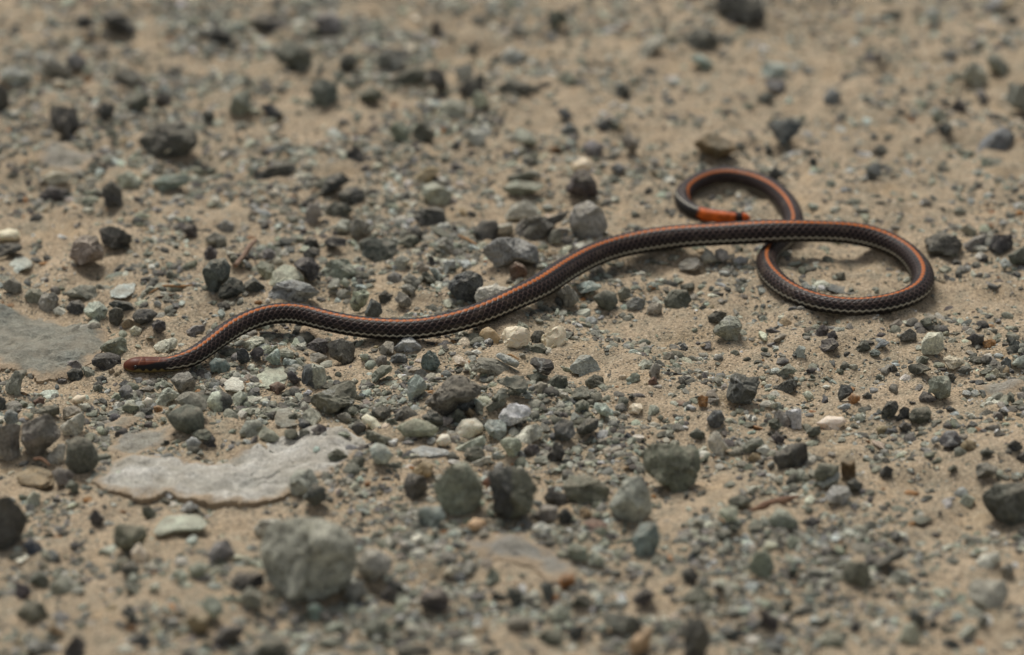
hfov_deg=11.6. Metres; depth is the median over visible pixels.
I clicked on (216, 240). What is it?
stone
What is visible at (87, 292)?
stone
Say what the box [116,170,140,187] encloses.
stone
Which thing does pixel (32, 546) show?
stone
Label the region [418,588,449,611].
stone
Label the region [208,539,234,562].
stone
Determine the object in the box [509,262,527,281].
stone
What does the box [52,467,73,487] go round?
stone
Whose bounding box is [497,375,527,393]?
stone
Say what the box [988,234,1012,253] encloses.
stone
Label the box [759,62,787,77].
stone
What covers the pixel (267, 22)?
stone
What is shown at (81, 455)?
stone
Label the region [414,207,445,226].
stone
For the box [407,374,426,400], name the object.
stone
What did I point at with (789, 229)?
snake
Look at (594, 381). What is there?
stone
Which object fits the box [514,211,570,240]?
stone
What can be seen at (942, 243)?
stone
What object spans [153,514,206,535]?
stone
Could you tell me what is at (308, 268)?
stone
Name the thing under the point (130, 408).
stone
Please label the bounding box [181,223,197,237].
stone
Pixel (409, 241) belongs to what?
stone
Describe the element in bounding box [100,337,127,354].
stone
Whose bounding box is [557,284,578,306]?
stone
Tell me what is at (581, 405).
stone
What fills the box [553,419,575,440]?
stone
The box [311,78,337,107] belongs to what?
stone
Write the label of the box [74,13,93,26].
stone
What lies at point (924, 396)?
stone
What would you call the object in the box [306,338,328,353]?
stone
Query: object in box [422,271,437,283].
stone
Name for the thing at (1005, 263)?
pebble
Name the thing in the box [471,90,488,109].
stone
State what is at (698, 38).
stone
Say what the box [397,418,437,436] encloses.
stone
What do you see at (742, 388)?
stone
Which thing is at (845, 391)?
stone
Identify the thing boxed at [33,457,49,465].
bark chip
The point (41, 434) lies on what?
stone
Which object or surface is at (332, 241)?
stone
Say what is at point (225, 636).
stone
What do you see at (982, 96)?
stone
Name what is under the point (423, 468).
stone
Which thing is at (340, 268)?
stone
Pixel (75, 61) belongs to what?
stone
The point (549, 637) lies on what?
stone
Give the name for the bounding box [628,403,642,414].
pebble
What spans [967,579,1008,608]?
stone
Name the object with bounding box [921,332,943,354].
stone
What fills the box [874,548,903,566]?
stone
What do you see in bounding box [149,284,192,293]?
straw
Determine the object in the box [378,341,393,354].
stone
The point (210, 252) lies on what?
stone
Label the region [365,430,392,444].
stone
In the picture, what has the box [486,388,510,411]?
stone
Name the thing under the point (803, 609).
stone
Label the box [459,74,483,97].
stone
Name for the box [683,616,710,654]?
stone
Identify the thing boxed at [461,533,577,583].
slab
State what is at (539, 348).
stone
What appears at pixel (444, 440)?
pebble
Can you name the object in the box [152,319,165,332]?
stone
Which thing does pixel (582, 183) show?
stone
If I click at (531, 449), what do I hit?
stone
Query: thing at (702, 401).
pebble
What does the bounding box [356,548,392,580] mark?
stone
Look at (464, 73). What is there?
stone
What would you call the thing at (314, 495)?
stone
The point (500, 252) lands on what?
stone
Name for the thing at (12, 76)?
stone
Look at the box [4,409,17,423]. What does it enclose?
stone
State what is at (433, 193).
stone
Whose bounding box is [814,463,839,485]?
stone
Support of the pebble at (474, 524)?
on the sandy ground
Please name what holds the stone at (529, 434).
on the sandy ground
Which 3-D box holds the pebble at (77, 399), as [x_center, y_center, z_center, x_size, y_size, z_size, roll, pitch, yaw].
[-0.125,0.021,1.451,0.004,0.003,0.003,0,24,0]
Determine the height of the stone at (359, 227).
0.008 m
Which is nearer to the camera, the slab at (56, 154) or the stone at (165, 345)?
the stone at (165, 345)
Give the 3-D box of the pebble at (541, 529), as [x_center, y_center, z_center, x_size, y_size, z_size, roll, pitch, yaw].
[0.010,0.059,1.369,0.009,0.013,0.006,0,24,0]
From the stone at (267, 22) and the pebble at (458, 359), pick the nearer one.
the pebble at (458, 359)
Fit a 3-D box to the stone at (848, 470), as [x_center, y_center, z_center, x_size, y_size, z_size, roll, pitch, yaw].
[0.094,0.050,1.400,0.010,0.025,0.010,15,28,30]
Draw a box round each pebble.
[0,229,19,240]
[15,553,28,562]
[53,306,65,315]
[72,395,85,403]
[130,326,141,335]
[131,543,147,562]
[142,397,152,405]
[153,405,162,411]
[209,358,229,373]
[216,219,233,230]
[242,336,264,348]
[269,381,285,394]
[361,414,380,429]
[436,434,450,446]
[453,355,469,365]
[455,418,482,438]
[467,518,485,530]
[479,327,500,343]
[501,326,529,348]
[532,522,551,537]
[540,326,565,346]
[558,574,574,588]
[572,157,590,170]
[610,162,626,173]
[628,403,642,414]
[698,395,707,406]
[733,256,748,264]
[801,282,811,288]
[816,416,845,429]
[835,272,845,280]
[848,393,859,403]
[867,530,875,538]
[983,339,995,347]
[1000,258,1011,269]
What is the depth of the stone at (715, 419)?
1.43 m
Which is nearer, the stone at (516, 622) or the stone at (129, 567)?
the stone at (516, 622)
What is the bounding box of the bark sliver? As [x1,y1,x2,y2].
[748,495,799,511]
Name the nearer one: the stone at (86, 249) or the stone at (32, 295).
the stone at (32, 295)
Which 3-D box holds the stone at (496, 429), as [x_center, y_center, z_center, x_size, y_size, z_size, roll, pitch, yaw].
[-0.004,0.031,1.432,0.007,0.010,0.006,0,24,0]
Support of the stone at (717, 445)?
on the sandy ground
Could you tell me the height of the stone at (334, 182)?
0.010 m
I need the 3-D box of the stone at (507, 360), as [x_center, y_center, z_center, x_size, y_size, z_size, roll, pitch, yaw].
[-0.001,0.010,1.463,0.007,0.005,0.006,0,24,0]
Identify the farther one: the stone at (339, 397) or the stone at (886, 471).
the stone at (339, 397)
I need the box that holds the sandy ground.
[0,0,1023,654]
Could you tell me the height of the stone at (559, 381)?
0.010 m
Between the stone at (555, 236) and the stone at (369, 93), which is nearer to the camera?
the stone at (555, 236)
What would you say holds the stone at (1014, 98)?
on the sandy ground
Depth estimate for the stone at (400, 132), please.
1.63 m
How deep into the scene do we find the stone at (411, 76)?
1.68 m
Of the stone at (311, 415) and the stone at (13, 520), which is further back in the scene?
the stone at (311, 415)
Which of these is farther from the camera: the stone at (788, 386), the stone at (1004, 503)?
the stone at (788, 386)
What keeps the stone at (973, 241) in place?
on the sandy ground
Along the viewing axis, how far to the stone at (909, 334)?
1.49 m
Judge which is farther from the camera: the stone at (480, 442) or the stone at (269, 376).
the stone at (269, 376)
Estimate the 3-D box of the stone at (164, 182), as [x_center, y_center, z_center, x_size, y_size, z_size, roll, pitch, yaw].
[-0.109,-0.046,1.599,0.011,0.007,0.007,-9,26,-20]
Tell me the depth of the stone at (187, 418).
1.43 m
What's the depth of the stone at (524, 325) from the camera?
1.49 m
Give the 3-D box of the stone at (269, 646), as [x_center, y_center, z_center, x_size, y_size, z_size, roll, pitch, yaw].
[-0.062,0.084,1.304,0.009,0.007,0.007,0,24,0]
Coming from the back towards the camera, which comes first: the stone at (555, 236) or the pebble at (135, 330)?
the stone at (555, 236)
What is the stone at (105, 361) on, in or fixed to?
on the sandy ground
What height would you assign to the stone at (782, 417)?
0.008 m
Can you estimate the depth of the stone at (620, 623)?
1.32 m
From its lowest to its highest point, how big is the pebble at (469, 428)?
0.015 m
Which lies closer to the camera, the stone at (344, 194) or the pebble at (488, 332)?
the pebble at (488, 332)
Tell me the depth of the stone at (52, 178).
1.60 m
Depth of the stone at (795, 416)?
1.44 m
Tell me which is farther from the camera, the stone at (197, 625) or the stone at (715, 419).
the stone at (715, 419)
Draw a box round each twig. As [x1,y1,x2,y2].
[156,293,176,298]
[233,239,256,267]
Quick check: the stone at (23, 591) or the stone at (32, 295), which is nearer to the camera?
the stone at (23, 591)
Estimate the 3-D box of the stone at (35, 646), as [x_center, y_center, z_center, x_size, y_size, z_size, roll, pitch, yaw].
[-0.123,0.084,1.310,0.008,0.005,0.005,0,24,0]
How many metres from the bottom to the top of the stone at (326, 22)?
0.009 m
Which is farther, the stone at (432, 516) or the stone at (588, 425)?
the stone at (588, 425)
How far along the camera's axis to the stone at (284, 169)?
1.61 m
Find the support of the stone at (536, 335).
on the sandy ground
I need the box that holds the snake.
[123,166,934,372]
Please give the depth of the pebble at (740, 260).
1.54 m
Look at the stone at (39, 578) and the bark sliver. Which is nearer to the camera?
the stone at (39, 578)
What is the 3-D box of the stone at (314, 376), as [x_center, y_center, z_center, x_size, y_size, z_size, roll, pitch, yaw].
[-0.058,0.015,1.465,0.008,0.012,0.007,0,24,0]
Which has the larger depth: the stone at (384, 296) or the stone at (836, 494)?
the stone at (384, 296)
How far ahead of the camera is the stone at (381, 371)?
1.46 m
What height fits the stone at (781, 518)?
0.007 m
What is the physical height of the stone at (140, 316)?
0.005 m
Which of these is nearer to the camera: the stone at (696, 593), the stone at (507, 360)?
the stone at (696, 593)
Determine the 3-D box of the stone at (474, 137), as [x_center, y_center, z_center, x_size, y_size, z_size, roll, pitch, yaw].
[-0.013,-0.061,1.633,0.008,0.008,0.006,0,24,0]
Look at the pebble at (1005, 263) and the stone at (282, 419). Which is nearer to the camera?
the stone at (282, 419)
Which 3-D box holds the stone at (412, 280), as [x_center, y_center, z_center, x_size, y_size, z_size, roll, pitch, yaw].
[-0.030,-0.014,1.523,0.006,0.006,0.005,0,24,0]
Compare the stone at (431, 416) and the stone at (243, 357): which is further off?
the stone at (243, 357)
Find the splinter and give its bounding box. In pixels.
[458,235,476,244]
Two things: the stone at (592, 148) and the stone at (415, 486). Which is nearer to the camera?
the stone at (415, 486)
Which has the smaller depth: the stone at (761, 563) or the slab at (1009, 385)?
the stone at (761, 563)
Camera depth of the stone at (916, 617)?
1.32 m
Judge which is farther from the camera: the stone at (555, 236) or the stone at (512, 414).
the stone at (555, 236)
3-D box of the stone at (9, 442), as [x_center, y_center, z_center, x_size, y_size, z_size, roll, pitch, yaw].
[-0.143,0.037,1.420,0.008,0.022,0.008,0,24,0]
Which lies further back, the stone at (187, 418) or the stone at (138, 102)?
the stone at (138, 102)
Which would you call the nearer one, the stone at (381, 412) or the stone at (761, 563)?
the stone at (761, 563)
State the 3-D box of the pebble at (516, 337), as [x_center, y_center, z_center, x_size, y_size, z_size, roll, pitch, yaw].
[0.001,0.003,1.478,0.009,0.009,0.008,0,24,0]
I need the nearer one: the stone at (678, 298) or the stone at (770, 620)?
the stone at (770, 620)
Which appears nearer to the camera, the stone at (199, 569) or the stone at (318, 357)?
the stone at (199, 569)
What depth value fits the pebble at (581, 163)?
1.61 m
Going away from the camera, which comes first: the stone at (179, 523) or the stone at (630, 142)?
the stone at (179, 523)
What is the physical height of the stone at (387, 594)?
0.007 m
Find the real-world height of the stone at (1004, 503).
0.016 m
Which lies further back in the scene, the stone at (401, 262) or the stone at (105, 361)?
the stone at (401, 262)
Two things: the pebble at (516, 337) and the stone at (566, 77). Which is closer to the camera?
the pebble at (516, 337)
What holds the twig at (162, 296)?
on the sandy ground
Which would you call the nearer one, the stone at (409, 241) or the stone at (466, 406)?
the stone at (466, 406)
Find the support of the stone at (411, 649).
on the sandy ground
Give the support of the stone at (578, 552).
on the sandy ground
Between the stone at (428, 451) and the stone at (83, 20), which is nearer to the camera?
the stone at (428, 451)
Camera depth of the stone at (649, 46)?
1.70 m
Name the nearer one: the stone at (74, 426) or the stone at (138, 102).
the stone at (74, 426)
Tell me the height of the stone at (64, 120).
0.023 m
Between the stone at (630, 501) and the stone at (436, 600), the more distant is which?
the stone at (630, 501)
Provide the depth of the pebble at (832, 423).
1.43 m
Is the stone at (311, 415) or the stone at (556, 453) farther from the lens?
the stone at (311, 415)
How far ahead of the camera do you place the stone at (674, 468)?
1.40 m
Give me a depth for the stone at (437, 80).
1.67 m
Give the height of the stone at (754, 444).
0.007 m
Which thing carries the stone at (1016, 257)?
on the sandy ground
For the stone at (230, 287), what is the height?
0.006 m
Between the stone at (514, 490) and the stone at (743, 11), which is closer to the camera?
the stone at (514, 490)
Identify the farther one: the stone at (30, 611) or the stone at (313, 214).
the stone at (313, 214)
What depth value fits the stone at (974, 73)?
1.68 m
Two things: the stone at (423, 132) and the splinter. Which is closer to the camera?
the splinter
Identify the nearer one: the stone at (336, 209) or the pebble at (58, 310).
the pebble at (58, 310)
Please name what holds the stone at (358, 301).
on the sandy ground
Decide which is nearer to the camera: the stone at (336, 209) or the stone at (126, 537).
the stone at (126, 537)
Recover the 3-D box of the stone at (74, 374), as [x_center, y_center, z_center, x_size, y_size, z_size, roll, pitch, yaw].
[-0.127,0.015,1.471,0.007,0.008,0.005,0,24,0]
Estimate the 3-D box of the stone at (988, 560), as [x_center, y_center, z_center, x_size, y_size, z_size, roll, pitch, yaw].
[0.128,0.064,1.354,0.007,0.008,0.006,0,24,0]
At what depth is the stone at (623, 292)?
1.52 m
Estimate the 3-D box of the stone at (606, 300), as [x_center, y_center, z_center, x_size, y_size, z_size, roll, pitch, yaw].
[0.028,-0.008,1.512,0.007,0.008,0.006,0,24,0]
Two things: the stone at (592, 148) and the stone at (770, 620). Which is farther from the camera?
the stone at (592, 148)
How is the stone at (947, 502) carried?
on the sandy ground
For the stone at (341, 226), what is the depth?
1.56 m
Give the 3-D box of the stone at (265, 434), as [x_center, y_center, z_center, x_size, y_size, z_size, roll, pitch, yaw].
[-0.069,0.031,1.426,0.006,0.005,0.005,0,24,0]
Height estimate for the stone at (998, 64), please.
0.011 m
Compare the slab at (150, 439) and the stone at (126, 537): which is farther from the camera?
the slab at (150, 439)
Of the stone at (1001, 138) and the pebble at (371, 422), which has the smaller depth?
the pebble at (371, 422)
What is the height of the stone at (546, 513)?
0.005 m
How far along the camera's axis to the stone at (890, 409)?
1.44 m
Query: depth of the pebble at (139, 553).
1.35 m
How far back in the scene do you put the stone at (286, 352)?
1.48 m
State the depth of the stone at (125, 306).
1.51 m
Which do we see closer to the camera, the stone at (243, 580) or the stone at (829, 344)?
the stone at (243, 580)
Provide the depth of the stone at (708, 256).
1.54 m
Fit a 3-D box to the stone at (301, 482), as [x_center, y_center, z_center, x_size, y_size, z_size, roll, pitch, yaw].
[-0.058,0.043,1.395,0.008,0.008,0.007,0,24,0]
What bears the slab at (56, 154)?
on the sandy ground
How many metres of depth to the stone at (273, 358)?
1.47 m
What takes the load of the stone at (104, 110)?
on the sandy ground
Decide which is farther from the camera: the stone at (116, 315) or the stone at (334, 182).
the stone at (334, 182)
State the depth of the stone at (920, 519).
1.38 m
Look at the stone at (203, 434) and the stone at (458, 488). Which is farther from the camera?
the stone at (203, 434)
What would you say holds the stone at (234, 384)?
on the sandy ground
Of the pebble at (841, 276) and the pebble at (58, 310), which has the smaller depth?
the pebble at (58, 310)
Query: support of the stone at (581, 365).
on the sandy ground
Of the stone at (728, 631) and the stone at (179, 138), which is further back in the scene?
the stone at (179, 138)
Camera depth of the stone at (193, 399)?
1.44 m
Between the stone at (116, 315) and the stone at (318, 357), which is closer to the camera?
the stone at (318, 357)
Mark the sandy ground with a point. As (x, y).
(242, 524)
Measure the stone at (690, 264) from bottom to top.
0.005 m
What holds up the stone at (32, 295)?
on the sandy ground
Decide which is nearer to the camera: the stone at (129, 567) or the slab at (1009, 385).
the stone at (129, 567)
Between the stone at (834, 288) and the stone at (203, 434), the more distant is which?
the stone at (834, 288)
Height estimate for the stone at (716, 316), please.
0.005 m
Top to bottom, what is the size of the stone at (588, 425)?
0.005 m
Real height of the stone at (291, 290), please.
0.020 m
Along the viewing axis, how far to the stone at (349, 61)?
1.69 m
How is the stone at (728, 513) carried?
on the sandy ground
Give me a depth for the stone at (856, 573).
1.34 m
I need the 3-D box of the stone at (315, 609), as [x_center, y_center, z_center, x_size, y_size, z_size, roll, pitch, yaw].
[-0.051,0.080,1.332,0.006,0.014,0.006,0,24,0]
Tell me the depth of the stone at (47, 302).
1.52 m
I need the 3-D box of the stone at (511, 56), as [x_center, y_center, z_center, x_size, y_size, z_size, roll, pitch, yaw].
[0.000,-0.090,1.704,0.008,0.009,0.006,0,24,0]
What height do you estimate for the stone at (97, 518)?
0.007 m
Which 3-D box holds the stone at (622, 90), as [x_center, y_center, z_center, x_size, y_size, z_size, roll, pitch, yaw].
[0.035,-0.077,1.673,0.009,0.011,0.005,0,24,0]
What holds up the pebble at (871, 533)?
on the sandy ground
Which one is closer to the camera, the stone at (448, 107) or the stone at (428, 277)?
the stone at (428, 277)
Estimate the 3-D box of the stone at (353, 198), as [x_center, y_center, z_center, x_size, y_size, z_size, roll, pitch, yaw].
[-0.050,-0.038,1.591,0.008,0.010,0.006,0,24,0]
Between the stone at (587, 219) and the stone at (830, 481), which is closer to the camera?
the stone at (830, 481)
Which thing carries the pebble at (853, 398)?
on the sandy ground
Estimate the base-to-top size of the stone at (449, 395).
0.014 m
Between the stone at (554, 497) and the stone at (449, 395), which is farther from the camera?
the stone at (449, 395)
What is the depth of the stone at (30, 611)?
1.33 m
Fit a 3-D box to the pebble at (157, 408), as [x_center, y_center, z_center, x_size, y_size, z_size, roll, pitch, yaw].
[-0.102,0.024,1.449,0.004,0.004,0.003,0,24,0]
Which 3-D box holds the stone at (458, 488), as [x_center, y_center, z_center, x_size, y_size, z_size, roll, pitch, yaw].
[-0.015,0.044,1.377,0.013,0.019,0.010,12,27,25]
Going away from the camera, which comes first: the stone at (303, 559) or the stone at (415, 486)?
the stone at (303, 559)
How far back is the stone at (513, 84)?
1.67 m
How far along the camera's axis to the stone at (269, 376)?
1.47 m
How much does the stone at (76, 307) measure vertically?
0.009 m
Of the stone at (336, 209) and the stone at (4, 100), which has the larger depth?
the stone at (4, 100)
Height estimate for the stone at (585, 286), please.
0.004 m
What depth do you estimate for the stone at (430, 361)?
1.47 m
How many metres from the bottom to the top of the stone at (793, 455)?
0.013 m
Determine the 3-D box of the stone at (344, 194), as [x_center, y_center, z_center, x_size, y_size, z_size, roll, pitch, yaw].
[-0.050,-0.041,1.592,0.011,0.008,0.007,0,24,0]
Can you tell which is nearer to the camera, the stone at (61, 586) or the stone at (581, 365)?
the stone at (61, 586)
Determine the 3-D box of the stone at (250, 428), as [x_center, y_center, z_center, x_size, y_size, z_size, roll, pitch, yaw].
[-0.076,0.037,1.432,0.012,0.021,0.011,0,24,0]
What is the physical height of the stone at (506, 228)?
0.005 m
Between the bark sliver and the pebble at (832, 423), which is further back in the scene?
the pebble at (832, 423)
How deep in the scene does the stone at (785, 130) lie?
1.62 m
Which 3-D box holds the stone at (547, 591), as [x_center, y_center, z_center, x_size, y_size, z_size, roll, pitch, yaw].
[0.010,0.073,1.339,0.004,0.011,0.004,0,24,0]
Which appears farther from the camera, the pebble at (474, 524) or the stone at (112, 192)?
the stone at (112, 192)
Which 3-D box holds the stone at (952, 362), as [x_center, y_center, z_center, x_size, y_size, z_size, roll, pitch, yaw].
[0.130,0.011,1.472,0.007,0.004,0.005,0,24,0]
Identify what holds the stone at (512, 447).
on the sandy ground
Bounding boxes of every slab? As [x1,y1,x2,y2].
[0,303,108,383]
[36,141,103,172]
[91,423,373,509]
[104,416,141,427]
[109,424,175,454]
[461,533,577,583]
[975,379,1023,397]
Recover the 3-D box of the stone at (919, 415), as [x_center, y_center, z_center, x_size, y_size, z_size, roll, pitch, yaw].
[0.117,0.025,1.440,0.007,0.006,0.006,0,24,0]
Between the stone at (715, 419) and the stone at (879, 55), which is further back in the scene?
the stone at (879, 55)
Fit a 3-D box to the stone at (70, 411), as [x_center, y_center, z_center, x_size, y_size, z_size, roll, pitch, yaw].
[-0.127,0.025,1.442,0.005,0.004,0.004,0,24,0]
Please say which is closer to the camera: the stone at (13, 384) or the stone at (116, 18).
the stone at (13, 384)
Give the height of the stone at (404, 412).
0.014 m
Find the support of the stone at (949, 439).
on the sandy ground
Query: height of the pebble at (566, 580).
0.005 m
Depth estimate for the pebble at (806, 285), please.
1.52 m
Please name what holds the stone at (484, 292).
on the sandy ground
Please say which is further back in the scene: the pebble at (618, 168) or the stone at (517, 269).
the pebble at (618, 168)
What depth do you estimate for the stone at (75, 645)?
1.30 m
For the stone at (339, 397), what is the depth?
1.44 m
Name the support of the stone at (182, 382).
on the sandy ground
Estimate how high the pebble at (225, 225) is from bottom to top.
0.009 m
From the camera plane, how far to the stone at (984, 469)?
1.40 m
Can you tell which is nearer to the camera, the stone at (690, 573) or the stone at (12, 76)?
the stone at (690, 573)
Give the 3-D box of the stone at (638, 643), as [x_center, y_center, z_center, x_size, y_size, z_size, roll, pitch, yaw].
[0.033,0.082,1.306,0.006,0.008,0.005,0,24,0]
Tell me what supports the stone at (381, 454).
on the sandy ground
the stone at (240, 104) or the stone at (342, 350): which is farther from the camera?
the stone at (240, 104)
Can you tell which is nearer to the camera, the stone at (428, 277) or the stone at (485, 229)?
the stone at (428, 277)
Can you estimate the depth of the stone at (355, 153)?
1.62 m
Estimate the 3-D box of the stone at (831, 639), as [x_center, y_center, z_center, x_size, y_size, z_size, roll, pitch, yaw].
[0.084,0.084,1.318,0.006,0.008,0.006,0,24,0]
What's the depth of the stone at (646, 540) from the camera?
1.36 m
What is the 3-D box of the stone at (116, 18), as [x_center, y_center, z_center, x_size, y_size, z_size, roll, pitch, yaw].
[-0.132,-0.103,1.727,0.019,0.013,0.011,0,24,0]
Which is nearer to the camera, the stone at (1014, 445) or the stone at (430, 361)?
the stone at (1014, 445)
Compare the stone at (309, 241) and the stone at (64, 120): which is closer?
the stone at (309, 241)
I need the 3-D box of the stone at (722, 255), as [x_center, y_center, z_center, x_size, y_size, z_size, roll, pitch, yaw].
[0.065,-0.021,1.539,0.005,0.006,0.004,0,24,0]
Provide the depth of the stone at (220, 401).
1.45 m
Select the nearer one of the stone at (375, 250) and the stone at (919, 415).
the stone at (919, 415)
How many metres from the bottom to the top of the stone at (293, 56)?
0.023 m
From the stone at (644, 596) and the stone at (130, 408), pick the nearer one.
the stone at (644, 596)
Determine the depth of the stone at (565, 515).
1.38 m
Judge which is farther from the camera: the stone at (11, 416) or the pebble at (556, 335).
the pebble at (556, 335)
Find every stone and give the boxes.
[0,66,32,86]
[0,84,8,111]
[0,243,21,257]
[0,423,20,460]
[0,496,27,549]
[2,277,21,293]
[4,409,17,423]
[5,370,26,395]
[9,256,31,272]
[15,465,53,489]
[15,583,31,599]
[16,600,47,622]
[21,414,60,456]
[23,537,42,554]
[24,288,42,303]
[24,639,54,654]
[29,569,48,588]
[35,405,59,416]
[38,292,58,311]
[42,172,71,184]
[47,444,65,464]
[49,105,79,141]
[50,577,73,594]
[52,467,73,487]
[60,412,83,435]
[62,405,80,418]
[63,634,84,654]
[65,53,86,69]
[65,300,84,314]
[65,360,81,368]
[65,436,97,473]
[66,285,97,299]
[67,368,83,380]
[69,235,103,265]
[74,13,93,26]
[84,301,107,320]
[89,509,104,525]
[91,352,120,370]
[95,101,114,121]
[99,226,131,249]
[100,6,137,34]
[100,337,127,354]
[102,180,122,206]
[108,307,123,325]
[109,300,133,311]
[110,283,134,297]
[113,69,143,85]
[113,523,147,550]
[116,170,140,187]
[120,604,136,622]
[121,560,139,575]
[122,403,138,413]
[126,92,149,113]
[132,309,157,323]
[138,121,198,157]
[151,174,189,190]
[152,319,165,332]
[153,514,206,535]
[154,91,171,105]
[154,337,176,352]
[156,387,178,405]
[167,404,204,433]
[171,371,195,393]
[175,391,206,411]
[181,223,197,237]
[185,615,210,635]
[186,325,204,336]
[189,562,210,576]
[192,429,211,440]
[202,258,230,291]
[202,595,223,619]
[204,246,216,259]
[205,232,226,248]
[207,390,232,412]
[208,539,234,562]
[212,624,242,647]
[218,277,245,298]
[224,375,243,391]
[228,89,251,115]
[230,572,263,589]
[236,348,250,363]
[239,420,262,438]
[240,587,262,608]
[244,277,264,291]
[249,13,287,32]
[253,162,296,180]
[253,366,286,388]
[253,518,280,535]
[256,637,289,654]
[257,261,274,279]
[258,425,278,441]
[260,516,357,602]
[265,348,280,364]
[268,279,319,301]
[269,264,303,285]
[272,41,312,72]
[275,408,297,426]
[279,347,293,358]
[289,469,318,495]
[294,257,319,281]
[302,363,326,388]
[302,407,321,425]
[302,483,326,506]
[303,236,319,247]
[305,203,321,223]
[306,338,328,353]
[308,602,324,620]
[310,352,326,363]
[310,380,357,414]
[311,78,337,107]
[313,11,340,34]
[319,172,349,194]
[321,259,355,279]
[324,236,345,247]
[325,202,352,217]
[327,338,354,365]
[328,448,347,461]
[333,219,350,233]
[337,186,364,203]
[339,52,358,69]
[342,193,364,204]
[345,146,363,162]
[350,218,369,237]
[350,289,369,311]
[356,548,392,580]
[358,237,396,262]
[359,85,383,101]
[365,298,381,316]
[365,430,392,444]
[370,443,391,464]
[371,365,391,382]
[371,406,390,419]
[377,47,405,73]
[378,290,393,303]
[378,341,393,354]
[380,586,397,601]
[389,121,410,141]
[391,67,425,84]
[394,255,409,269]
[394,337,421,351]
[394,405,417,420]
[395,643,430,654]
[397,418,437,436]
[399,235,419,248]
[402,273,421,288]
[403,473,427,500]
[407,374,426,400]
[411,445,449,457]
[411,461,433,476]
[412,121,435,142]
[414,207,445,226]
[417,506,445,528]
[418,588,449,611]
[421,182,451,204]
[421,350,439,370]
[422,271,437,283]
[422,409,443,425]
[425,375,480,415]
[428,68,446,94]
[433,461,482,515]
[439,98,465,117]
[448,270,483,302]
[454,64,473,83]
[455,436,485,450]
[456,400,473,410]
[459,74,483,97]
[462,128,485,145]
[464,446,484,460]
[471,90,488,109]
[472,357,518,374]
[473,220,498,240]
[475,283,507,301]
[482,237,539,267]
[484,419,506,440]
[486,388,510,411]
[488,465,537,519]
[496,353,518,367]
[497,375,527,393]
[498,77,532,95]
[498,223,512,234]
[498,403,530,425]
[500,437,521,457]
[501,47,522,64]
[503,180,543,195]
[505,200,537,220]
[505,615,529,628]
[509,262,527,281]
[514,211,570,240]
[514,423,542,443]
[517,321,528,328]
[524,444,539,455]
[530,343,546,353]
[530,357,553,374]
[531,330,544,342]
[536,504,557,521]
[538,628,563,645]
[541,582,554,600]
[543,489,568,506]
[547,442,564,461]
[548,228,562,244]
[549,374,567,388]
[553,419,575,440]
[555,70,575,85]
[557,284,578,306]
[558,507,572,523]
[560,123,577,135]
[562,475,609,503]
[565,168,598,198]
[566,542,587,560]
[569,200,607,237]
[570,355,600,376]
[570,593,591,607]
[572,385,589,399]
[575,399,588,410]
[576,281,601,292]
[576,418,598,434]
[582,140,603,156]
[585,374,604,387]
[587,551,604,565]
[593,290,617,310]
[594,402,609,416]
[603,611,641,633]
[608,475,651,522]
[614,83,630,97]
[617,286,630,301]
[622,132,638,152]
[626,297,645,309]
[628,628,652,654]
[631,522,659,557]
[632,587,655,605]
[638,36,667,57]
[643,442,700,493]
[663,289,691,308]
[678,258,702,271]
[682,565,699,582]
[682,584,709,603]
[683,27,719,49]
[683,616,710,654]
[693,132,737,158]
[701,248,716,263]
[706,410,724,427]
[707,431,728,455]
[708,311,726,322]
[713,316,741,340]
[715,0,766,23]
[715,248,729,262]
[718,505,738,522]
[718,624,742,641]
[726,373,759,403]
[741,438,763,452]
[748,549,774,577]
[758,609,778,629]
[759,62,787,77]
[766,117,802,144]
[769,508,797,528]
[773,442,807,468]
[774,379,796,393]
[774,410,790,426]
[786,408,801,428]
[792,603,814,615]
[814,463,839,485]
[817,472,840,488]
[818,338,838,351]
[820,630,843,647]
[823,87,840,104]
[824,284,854,293]
[825,485,850,504]
[838,384,852,400]
[840,461,855,481]
[842,561,870,587]
[846,478,862,491]
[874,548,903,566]
[875,53,884,58]
[879,465,892,477]
[881,401,898,418]
[887,569,911,584]
[899,328,916,341]
[899,622,920,645]
[908,363,930,373]
[909,407,931,423]
[909,608,926,626]
[910,514,932,523]
[919,391,935,402]
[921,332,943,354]
[924,232,961,255]
[928,375,950,398]
[939,430,961,447]
[942,496,954,507]
[943,356,964,369]
[962,61,987,86]
[963,234,987,251]
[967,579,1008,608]
[975,89,989,104]
[975,127,1014,153]
[975,462,997,476]
[976,552,1000,568]
[982,482,1023,525]
[987,52,1009,75]
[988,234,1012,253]
[1005,82,1023,111]
[1007,440,1022,451]
[1008,245,1023,264]
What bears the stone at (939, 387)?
on the sandy ground
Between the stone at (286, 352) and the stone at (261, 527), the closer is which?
the stone at (261, 527)
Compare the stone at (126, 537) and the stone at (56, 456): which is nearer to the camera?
the stone at (126, 537)
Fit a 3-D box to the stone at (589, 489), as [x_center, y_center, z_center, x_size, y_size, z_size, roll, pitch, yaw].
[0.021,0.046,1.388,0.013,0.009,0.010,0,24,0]
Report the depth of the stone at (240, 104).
1.65 m
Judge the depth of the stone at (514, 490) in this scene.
1.37 m
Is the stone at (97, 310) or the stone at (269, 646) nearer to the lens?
the stone at (269, 646)
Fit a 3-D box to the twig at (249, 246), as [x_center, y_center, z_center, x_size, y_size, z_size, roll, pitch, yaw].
[-0.082,-0.023,1.538,0.007,0.004,0.015,0,24,0]

